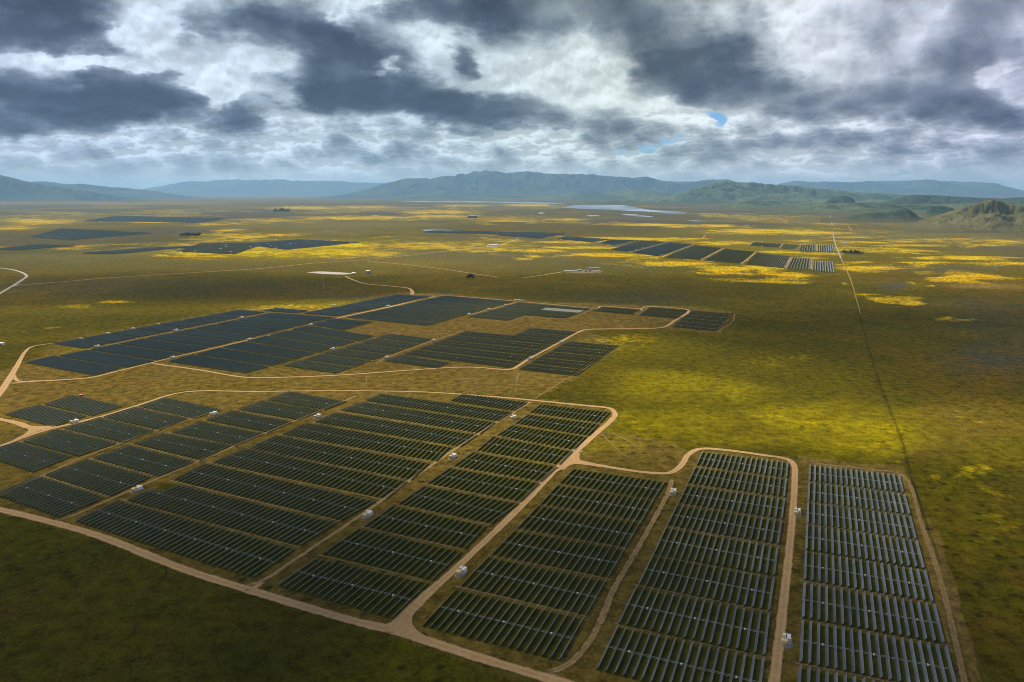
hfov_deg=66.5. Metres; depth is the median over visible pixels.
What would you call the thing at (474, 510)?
grass plot
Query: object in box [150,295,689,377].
dirt road
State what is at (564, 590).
solar block
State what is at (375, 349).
grass plot
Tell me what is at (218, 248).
grass plot
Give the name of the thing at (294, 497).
grass plot
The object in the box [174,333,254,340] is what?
grass plot
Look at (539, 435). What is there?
solar block
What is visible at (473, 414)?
grass plot
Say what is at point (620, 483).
solar block
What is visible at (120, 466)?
aisle track
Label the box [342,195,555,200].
green hills
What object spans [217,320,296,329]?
solar block
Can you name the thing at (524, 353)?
grass plot
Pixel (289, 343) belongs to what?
solar block
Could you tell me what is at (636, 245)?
grass plot
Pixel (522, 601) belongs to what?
aisle track
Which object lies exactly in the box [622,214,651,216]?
lake
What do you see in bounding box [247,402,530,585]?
dirt track
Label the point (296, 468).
solar block
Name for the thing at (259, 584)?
dirt road
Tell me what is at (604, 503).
solar block
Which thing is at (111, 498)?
dirt track
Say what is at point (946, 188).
mountain range
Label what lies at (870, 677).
aisle track
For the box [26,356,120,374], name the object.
solar block
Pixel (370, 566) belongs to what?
aisle track
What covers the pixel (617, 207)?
lake
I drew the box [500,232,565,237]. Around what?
solar field
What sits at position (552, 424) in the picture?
grass plot
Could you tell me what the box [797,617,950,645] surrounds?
aisle track
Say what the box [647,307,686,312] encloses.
grass plot
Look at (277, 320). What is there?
solar block
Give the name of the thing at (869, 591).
aisle track
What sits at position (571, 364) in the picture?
grass plot
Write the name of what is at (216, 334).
solar block
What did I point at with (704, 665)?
solar block
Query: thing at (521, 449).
solar block
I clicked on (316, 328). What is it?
solar block
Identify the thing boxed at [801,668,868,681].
grass plot
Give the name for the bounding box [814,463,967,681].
dirt track
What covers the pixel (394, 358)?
solar block
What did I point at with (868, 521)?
solar block
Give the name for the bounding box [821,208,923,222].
dark hill
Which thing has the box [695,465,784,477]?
aisle track
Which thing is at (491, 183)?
mountain range
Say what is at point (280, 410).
grass plot
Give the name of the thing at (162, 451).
aisle track
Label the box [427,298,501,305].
solar block
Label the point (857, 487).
aisle track
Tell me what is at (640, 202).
green hills
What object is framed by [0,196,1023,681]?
ground
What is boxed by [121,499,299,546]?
aisle track
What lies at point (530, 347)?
grass plot
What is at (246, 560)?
grass plot
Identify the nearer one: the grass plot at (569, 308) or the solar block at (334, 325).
the solar block at (334, 325)
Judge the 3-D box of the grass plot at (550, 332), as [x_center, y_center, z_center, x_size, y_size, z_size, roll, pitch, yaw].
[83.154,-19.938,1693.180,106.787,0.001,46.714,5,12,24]
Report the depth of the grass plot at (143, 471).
881.23 m
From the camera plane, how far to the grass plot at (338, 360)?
1406.51 m
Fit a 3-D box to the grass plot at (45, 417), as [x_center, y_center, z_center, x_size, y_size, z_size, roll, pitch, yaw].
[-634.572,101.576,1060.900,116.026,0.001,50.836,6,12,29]
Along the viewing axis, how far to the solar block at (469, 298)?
2188.66 m
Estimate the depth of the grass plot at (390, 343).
1553.15 m
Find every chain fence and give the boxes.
[602,432,905,469]
[909,470,986,680]
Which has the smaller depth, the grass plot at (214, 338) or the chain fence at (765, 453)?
the chain fence at (765, 453)
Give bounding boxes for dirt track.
[1,408,222,494]
[59,396,355,519]
[102,313,262,346]
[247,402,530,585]
[377,331,460,362]
[535,345,621,397]
[548,479,674,672]
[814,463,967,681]
[841,259,860,313]
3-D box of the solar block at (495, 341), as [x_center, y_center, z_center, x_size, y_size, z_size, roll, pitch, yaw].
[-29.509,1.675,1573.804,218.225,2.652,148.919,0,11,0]
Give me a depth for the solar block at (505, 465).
864.84 m
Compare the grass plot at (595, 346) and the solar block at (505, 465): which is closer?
the solar block at (505, 465)
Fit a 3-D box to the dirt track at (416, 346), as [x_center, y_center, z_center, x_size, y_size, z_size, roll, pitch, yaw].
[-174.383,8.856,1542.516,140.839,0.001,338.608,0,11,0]
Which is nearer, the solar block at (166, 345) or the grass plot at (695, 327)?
the solar block at (166, 345)
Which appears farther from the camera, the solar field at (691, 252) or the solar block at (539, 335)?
the solar field at (691, 252)
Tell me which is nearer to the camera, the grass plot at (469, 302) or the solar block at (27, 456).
the solar block at (27, 456)
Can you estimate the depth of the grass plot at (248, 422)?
1034.18 m
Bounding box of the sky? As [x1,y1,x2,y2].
[0,0,1023,189]
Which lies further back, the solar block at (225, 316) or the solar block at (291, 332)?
the solar block at (225, 316)
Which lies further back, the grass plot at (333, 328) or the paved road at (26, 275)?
the paved road at (26, 275)
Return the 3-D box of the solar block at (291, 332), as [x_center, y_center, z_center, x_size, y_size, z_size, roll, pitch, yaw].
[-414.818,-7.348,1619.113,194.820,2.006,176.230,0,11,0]
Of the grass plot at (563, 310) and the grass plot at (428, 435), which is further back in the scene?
the grass plot at (563, 310)
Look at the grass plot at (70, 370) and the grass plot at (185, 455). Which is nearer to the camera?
the grass plot at (185, 455)
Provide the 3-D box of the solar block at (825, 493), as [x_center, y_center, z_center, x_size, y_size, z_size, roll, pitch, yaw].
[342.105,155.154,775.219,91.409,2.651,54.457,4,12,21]
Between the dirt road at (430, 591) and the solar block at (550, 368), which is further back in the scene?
the solar block at (550, 368)
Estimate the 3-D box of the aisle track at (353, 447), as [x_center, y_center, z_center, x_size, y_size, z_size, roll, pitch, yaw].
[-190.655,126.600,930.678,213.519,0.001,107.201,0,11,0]
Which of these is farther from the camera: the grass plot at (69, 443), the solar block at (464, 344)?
the solar block at (464, 344)
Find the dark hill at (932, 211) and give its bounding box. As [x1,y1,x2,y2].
[921,206,953,218]
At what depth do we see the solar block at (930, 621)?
563.30 m
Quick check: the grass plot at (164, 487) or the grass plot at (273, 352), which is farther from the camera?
the grass plot at (273, 352)
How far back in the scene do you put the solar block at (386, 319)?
1845.97 m
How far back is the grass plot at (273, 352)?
1476.22 m
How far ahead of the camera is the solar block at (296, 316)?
1886.95 m
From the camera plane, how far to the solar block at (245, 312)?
1950.43 m
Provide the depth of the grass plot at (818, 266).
3117.36 m
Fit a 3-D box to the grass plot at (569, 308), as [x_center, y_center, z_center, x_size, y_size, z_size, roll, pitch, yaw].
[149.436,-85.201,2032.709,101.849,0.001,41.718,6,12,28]
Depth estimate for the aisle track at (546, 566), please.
634.77 m
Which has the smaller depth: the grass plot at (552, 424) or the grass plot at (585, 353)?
the grass plot at (552, 424)
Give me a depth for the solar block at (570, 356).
1436.80 m
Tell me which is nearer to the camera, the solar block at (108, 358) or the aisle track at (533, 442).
the aisle track at (533, 442)
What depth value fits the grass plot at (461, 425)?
1047.85 m
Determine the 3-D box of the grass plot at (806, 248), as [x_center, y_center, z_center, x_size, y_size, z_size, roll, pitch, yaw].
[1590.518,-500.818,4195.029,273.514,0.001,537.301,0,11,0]
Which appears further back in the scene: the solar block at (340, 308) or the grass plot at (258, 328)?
the solar block at (340, 308)
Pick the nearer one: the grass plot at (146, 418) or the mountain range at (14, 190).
the grass plot at (146, 418)
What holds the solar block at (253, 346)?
on the grass plot at (273, 352)
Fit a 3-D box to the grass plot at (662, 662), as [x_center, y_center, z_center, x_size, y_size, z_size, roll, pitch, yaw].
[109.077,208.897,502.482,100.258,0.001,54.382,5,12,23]
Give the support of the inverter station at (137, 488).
on the ground at (914, 368)
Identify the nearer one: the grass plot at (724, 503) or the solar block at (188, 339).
the grass plot at (724, 503)
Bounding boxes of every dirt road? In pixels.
[0,343,52,396]
[0,390,617,620]
[0,418,27,428]
[0,507,574,681]
[10,420,55,442]
[12,296,435,383]
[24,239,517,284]
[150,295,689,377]
[246,581,264,590]
[345,276,414,294]
[370,261,494,276]
[372,598,433,643]
[557,447,797,681]
[557,452,601,471]
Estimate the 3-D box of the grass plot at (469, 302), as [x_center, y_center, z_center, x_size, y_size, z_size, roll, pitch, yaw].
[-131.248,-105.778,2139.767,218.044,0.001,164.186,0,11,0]
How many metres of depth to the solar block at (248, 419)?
1034.16 m
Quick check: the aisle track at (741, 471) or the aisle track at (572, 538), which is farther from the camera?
the aisle track at (741, 471)
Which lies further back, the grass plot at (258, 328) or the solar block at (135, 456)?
the grass plot at (258, 328)
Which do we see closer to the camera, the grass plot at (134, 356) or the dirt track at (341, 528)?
the dirt track at (341, 528)
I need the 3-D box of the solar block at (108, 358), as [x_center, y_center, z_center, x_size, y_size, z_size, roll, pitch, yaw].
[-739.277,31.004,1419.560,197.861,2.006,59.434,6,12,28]
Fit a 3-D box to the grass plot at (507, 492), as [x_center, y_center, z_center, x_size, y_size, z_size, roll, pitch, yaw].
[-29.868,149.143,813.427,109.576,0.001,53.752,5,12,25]
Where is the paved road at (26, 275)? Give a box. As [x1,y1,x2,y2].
[0,268,27,293]
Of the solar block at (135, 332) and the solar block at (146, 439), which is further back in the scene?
the solar block at (135, 332)
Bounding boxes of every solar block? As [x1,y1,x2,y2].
[0,441,71,471]
[0,475,104,515]
[6,404,85,425]
[23,429,114,455]
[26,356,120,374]
[45,394,121,414]
[45,458,150,495]
[55,338,108,347]
[60,350,152,366]
[65,417,152,441]
[75,499,293,576]
[84,333,135,342]
[91,344,181,359]
[94,444,193,475]
[104,406,186,428]
[110,329,160,336]
[120,338,208,352]
[127,484,334,544]
[134,432,229,458]
[136,324,184,331]
[139,397,220,417]
[146,333,231,346]
[161,320,206,327]
[168,354,268,372]
[172,329,255,340]
[172,420,263,444]
[174,462,374,519]
[183,316,227,322]
[194,324,276,334]
[197,347,292,364]
[203,313,246,318]
[207,409,290,431]
[214,447,406,495]
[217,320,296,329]
[223,309,263,314]
[224,341,314,357]
[237,316,314,324]
[239,400,321,419]
[248,335,335,351]
[250,435,428,478]
[256,312,330,320]
[263,308,307,312]
[267,390,344,408]
[270,330,353,345]
[279,557,427,615]
[283,422,448,459]
[284,359,351,372]
[291,325,372,339]
[305,310,353,315]
[306,353,369,365]
[313,321,356,329]
[316,412,474,444]
[322,306,370,311]
[323,318,370,324]
[323,527,460,579]
[326,348,386,359]
[340,303,385,308]
[341,401,493,430]
[343,343,403,353]
[347,314,436,324]
[356,300,401,304]
[360,338,417,347]
[363,311,449,321]
[364,504,484,546]
[367,393,510,418]
[371,297,415,301]
[377,308,461,318]
[377,333,431,342]
[384,354,447,367]
[386,294,429,298]
[390,305,472,314]
[399,486,517,522]
[404,303,483,311]
[404,349,519,367]
[414,300,493,308]
[419,344,530,360]
[422,589,583,659]
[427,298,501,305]
[430,467,538,497]
[432,339,541,354]
[437,295,512,303]
[445,335,551,348]
[450,393,526,409]
[456,451,556,480]
[457,331,560,343]
[461,558,605,613]
[471,314,512,319]
[477,437,563,459]
[478,311,522,316]
[489,309,531,314]
[490,531,624,576]
[496,306,537,311]
[497,424,581,448]
[504,304,546,309]
[514,302,553,307]
[515,331,567,338]
[517,413,595,433]
[519,363,582,375]
[524,505,640,546]
[525,328,575,333]
[526,312,567,317]
[530,356,593,367]
[531,404,609,421]
[535,310,575,314]
[540,483,653,519]
[542,308,583,312]
[542,351,600,361]
[551,305,588,309]
[551,346,610,355]
[560,341,617,349]
[566,468,665,498]
[595,309,633,313]
[596,625,764,681]
[618,585,769,654]
[638,554,774,609]
[653,526,778,574]
[667,504,781,543]
[678,320,720,326]
[678,484,784,517]
[687,466,786,496]
[696,450,788,477]
[798,665,883,681]
[799,619,955,681]
[802,581,944,642]
[804,550,932,601]
[805,524,924,567]
[806,501,916,538]
[807,481,909,513]
[808,464,903,491]
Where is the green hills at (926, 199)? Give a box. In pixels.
[881,195,1023,204]
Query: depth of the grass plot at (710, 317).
1899.84 m
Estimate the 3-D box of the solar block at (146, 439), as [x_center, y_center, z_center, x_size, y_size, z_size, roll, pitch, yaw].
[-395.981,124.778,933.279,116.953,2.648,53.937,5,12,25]
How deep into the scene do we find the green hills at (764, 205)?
13318.35 m
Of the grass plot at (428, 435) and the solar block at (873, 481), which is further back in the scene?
the grass plot at (428, 435)
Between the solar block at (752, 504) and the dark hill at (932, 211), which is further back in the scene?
the dark hill at (932, 211)
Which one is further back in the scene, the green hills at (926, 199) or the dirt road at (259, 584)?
the green hills at (926, 199)
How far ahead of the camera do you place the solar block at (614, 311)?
1974.49 m
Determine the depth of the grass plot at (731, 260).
3641.19 m
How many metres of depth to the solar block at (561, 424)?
1017.29 m
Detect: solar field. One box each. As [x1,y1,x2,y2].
[0,244,75,249]
[31,228,147,239]
[85,216,223,222]
[85,246,195,253]
[178,242,266,253]
[242,239,357,249]
[423,230,522,233]
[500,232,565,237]
[558,236,607,241]
[601,239,636,244]
[611,240,663,251]
[632,242,690,255]
[664,245,721,258]
[705,249,750,261]
[751,253,788,267]
[787,257,809,269]
[812,261,833,271]
[817,244,833,251]
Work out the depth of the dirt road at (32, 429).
1002.51 m
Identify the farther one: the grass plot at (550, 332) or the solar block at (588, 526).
the grass plot at (550, 332)
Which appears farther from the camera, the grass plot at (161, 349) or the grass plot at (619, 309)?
the grass plot at (619, 309)
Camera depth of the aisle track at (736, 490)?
795.88 m
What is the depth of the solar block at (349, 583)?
603.63 m
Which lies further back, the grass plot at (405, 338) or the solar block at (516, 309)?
the solar block at (516, 309)
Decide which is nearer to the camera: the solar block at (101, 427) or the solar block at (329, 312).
the solar block at (101, 427)
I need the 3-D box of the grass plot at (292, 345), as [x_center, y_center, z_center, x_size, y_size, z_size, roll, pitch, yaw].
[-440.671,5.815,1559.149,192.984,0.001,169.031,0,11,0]
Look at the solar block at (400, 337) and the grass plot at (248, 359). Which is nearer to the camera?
the grass plot at (248, 359)
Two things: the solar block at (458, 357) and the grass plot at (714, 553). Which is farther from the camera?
the solar block at (458, 357)
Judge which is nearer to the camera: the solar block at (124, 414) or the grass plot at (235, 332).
the solar block at (124, 414)
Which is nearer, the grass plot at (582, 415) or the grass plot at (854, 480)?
the grass plot at (854, 480)
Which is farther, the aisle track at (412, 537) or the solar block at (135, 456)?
the solar block at (135, 456)
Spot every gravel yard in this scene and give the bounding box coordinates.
[307,271,351,273]
[569,270,602,272]
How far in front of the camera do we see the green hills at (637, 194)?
24867.99 m
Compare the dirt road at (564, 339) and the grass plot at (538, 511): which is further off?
the dirt road at (564, 339)
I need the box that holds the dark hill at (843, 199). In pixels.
[825,196,855,203]
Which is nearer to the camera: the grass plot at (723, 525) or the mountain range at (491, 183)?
the grass plot at (723, 525)
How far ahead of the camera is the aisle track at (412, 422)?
1029.72 m
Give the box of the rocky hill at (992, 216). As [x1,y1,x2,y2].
[904,199,1023,232]
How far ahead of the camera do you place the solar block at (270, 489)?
794.56 m
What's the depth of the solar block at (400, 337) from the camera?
1614.77 m
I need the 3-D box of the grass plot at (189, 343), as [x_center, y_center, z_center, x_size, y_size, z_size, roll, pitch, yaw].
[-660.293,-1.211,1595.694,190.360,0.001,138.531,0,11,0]
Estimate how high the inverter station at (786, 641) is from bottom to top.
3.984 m
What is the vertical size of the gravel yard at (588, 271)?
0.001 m
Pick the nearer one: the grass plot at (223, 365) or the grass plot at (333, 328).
the grass plot at (223, 365)
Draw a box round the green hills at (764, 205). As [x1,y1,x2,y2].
[688,200,824,209]
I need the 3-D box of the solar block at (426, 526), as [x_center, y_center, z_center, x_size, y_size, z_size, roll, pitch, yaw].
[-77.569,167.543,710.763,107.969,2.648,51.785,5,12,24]
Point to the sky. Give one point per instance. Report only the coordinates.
(133, 94)
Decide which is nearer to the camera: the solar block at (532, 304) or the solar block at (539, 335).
the solar block at (539, 335)
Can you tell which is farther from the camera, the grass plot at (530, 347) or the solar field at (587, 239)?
the solar field at (587, 239)
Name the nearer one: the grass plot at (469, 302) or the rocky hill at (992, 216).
the grass plot at (469, 302)
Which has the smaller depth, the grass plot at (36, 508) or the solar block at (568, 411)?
the grass plot at (36, 508)
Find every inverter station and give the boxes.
[69,419,79,423]
[130,485,143,492]
[208,411,216,415]
[361,510,372,518]
[448,453,456,458]
[454,566,467,576]
[669,488,676,495]
[781,633,791,647]
[793,507,800,515]
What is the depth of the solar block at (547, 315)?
1914.67 m
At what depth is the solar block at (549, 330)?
1692.33 m
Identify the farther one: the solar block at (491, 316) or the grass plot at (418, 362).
the solar block at (491, 316)
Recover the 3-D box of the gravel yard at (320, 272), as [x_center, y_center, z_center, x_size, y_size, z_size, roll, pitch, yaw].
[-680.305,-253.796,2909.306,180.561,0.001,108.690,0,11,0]
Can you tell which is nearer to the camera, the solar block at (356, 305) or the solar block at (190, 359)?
the solar block at (190, 359)
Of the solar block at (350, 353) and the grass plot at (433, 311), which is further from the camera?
the grass plot at (433, 311)
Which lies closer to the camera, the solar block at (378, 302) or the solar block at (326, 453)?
the solar block at (326, 453)
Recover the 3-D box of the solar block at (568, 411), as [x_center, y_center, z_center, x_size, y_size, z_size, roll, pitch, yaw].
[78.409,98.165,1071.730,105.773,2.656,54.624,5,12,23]
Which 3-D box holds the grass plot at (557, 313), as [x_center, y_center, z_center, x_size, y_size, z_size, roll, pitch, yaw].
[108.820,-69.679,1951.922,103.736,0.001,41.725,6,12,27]
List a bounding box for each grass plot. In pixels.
[0,443,70,471]
[0,477,103,517]
[7,407,86,425]
[24,431,115,456]
[28,363,119,375]
[37,229,149,239]
[46,396,119,415]
[47,460,149,495]
[60,356,151,367]
[66,419,150,442]
[76,501,294,577]
[93,350,180,359]
[95,446,192,476]
[105,408,185,429]
[121,344,204,352]
[128,483,335,545]
[135,434,229,459]
[142,398,220,418]
[149,338,229,346]
[171,358,265,372]
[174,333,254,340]
[174,422,259,445]
[174,464,374,520]
[177,243,256,253]
[198,349,289,365]
[199,329,274,335]
[207,411,288,431]
[215,449,405,498]
[218,324,295,330]
[224,344,313,358]
[240,401,321,419]
[248,339,333,351]
[252,436,428,478]
[257,316,328,320]
[267,392,344,409]
[270,332,354,345]
[279,559,427,618]
[284,423,449,460]
[286,361,351,373]
[292,326,372,340]
[307,355,367,366]
[314,325,356,329]
[316,413,473,446]
[324,529,461,580]
[326,349,385,359]
[342,403,494,432]
[345,344,402,353]
[349,316,434,325]
[362,339,416,348]
[363,314,448,321]
[365,506,485,548]
[368,394,510,420]
[377,310,459,318]
[380,334,430,342]
[385,355,446,367]
[390,306,467,315]
[400,486,517,523]
[403,304,481,312]
[404,350,518,367]
[419,301,492,309]
[420,345,530,361]
[422,590,583,660]
[425,231,517,234]
[427,300,502,306]
[428,468,538,500]
[434,340,541,354]
[441,297,509,303]
[445,336,550,349]
[452,395,526,410]
[455,453,554,481]
[459,332,559,344]
[461,557,605,615]
[470,315,514,320]
[478,437,571,463]
[479,312,520,317]
[490,310,526,314]
[492,531,623,577]
[497,307,536,311]
[499,426,585,448]
[508,305,542,309]
[515,303,549,307]
[515,332,567,339]
[516,415,598,435]
[518,506,639,547]
[519,364,583,375]
[524,329,574,334]
[527,313,569,317]
[531,404,609,422]
[532,358,592,368]
[535,311,576,315]
[542,352,601,361]
[542,485,652,521]
[545,308,581,312]
[550,306,587,310]
[552,347,609,355]
[561,469,664,498]
[562,342,616,350]
[595,309,634,314]
[597,627,760,681]
[599,307,637,311]
[613,240,664,251]
[619,588,766,655]
[634,244,686,255]
[639,556,771,610]
[640,313,679,318]
[644,310,681,315]
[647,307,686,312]
[654,528,775,575]
[664,245,720,259]
[668,505,779,543]
[673,324,717,330]
[678,320,721,326]
[679,486,782,519]
[682,317,723,322]
[685,314,727,319]
[688,468,784,497]
[690,311,730,315]
[697,452,786,477]
[705,249,752,263]
[745,253,788,267]
[750,242,780,247]
[781,244,798,248]
[788,258,809,269]
[799,245,814,251]
[800,622,951,681]
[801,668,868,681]
[802,584,942,643]
[804,553,931,601]
[806,526,922,568]
[808,483,907,514]
[808,503,913,538]
[810,466,902,493]
[813,262,833,272]
[817,245,832,252]
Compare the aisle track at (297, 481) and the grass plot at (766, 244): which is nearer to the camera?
the aisle track at (297, 481)
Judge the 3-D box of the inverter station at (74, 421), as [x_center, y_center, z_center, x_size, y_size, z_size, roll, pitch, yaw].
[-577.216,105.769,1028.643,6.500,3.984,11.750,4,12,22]
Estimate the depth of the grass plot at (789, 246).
4297.68 m
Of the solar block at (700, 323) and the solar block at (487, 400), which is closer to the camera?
the solar block at (487, 400)
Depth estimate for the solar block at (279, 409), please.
1086.83 m
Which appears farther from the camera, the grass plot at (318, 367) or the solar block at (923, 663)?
the grass plot at (318, 367)
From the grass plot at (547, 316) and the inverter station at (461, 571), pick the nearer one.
the inverter station at (461, 571)
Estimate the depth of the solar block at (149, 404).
1094.36 m
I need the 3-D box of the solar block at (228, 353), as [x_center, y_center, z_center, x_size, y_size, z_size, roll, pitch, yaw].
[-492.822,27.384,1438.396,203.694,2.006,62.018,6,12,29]
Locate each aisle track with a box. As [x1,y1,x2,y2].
[43,475,106,495]
[63,429,118,442]
[90,458,153,475]
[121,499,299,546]
[132,444,194,459]
[168,432,232,444]
[170,480,339,520]
[208,462,381,498]
[235,409,292,419]
[246,447,408,479]
[278,434,433,461]
[314,422,451,445]
[317,554,433,581]
[341,411,475,432]
[359,526,465,549]
[394,503,489,523]
[424,483,520,501]
[454,466,539,481]
[455,586,588,616]
[475,450,557,464]
[486,554,609,578]
[495,435,571,449]
[515,528,627,548]
[540,504,642,521]
[613,622,769,657]
[633,584,773,612]
[665,525,780,545]
[677,503,784,519]
[686,483,785,497]
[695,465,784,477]
[794,662,894,681]
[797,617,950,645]
[801,580,937,603]
[804,523,916,539]
[809,501,908,514]
[810,481,905,493]
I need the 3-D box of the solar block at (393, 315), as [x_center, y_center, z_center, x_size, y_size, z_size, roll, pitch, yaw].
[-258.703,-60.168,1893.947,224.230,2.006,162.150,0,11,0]
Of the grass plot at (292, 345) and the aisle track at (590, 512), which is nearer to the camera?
the aisle track at (590, 512)
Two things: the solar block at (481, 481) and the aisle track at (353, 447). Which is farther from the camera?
the aisle track at (353, 447)
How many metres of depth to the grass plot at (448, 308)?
2020.63 m
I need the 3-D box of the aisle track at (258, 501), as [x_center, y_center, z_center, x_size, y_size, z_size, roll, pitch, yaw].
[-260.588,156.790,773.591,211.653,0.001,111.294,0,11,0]
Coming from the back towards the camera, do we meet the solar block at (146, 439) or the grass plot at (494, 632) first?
the solar block at (146, 439)
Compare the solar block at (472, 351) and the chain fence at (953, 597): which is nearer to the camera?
the chain fence at (953, 597)
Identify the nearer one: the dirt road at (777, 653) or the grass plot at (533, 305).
the dirt road at (777, 653)
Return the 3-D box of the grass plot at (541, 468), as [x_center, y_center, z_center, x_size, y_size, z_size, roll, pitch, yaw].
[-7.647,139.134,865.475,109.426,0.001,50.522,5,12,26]
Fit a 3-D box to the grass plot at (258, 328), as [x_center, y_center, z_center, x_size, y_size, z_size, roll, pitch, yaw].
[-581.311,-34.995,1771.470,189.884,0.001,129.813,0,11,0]
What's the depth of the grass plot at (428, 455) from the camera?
944.07 m
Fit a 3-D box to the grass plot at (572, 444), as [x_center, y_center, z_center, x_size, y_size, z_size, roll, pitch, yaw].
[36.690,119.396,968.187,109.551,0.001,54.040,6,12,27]
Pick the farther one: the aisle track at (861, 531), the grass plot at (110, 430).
the grass plot at (110, 430)
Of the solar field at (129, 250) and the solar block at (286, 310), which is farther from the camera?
the solar field at (129, 250)
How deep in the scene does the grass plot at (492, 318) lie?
1869.99 m
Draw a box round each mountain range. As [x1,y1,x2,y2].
[0,175,158,201]
[32,181,207,198]
[140,179,385,195]
[305,170,734,198]
[774,179,1023,196]
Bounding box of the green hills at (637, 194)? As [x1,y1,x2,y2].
[513,189,674,200]
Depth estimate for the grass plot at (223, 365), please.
1354.55 m
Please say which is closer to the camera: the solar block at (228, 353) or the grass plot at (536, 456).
the grass plot at (536, 456)
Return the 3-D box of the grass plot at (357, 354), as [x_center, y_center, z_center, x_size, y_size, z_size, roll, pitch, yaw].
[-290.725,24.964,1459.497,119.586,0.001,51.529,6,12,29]
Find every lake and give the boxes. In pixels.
[409,201,556,203]
[562,205,685,213]
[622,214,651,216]
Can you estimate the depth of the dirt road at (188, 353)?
1401.12 m
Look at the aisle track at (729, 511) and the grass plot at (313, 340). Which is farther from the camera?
the grass plot at (313, 340)
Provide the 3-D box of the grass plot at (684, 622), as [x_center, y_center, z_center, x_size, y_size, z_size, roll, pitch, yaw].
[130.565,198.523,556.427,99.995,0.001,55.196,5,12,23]
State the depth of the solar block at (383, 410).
1064.12 m
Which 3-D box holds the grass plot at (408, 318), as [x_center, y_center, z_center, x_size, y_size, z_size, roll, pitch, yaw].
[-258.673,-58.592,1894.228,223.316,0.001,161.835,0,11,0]
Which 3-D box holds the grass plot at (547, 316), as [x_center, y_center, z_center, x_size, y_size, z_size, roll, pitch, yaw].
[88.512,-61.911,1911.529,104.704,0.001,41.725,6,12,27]
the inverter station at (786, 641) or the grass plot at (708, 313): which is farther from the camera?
the grass plot at (708, 313)
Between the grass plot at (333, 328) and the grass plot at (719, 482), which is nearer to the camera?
the grass plot at (719, 482)
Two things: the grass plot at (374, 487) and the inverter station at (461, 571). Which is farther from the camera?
the grass plot at (374, 487)
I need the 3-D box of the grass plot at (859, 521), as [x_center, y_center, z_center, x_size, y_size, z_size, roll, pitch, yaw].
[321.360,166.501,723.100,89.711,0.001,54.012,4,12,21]
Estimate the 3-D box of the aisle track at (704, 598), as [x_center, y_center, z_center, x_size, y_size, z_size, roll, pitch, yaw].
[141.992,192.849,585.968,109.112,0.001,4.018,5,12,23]
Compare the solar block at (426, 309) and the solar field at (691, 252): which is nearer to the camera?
the solar block at (426, 309)
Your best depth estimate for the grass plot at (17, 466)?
891.12 m
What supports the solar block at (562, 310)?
on the grass plot at (563, 310)
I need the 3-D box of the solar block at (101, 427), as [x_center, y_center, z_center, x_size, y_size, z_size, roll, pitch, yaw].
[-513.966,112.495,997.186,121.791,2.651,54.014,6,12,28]
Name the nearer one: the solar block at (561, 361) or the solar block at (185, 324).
the solar block at (561, 361)
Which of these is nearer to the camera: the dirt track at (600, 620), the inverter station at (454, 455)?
the dirt track at (600, 620)
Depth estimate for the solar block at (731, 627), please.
552.61 m
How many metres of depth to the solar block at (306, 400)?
1133.96 m
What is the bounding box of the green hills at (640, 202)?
[548,199,686,204]
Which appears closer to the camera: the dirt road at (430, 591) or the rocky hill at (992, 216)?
the dirt road at (430, 591)
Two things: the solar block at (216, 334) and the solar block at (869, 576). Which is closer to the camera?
the solar block at (869, 576)
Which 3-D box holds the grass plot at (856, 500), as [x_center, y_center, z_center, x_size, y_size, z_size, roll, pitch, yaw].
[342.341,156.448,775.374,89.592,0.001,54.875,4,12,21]
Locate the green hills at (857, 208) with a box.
[754,200,1023,214]
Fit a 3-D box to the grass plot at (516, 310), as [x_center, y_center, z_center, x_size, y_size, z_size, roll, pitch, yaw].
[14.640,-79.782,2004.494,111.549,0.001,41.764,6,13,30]
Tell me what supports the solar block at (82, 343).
on the grass plot
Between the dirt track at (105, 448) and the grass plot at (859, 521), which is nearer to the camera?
the grass plot at (859, 521)
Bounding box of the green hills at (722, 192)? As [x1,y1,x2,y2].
[656,181,908,204]
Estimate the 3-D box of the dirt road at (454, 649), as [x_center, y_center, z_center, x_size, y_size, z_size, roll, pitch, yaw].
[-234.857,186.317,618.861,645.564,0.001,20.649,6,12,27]
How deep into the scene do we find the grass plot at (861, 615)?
562.81 m
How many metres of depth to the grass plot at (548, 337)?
1649.93 m
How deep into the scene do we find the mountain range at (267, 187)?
55536.11 m

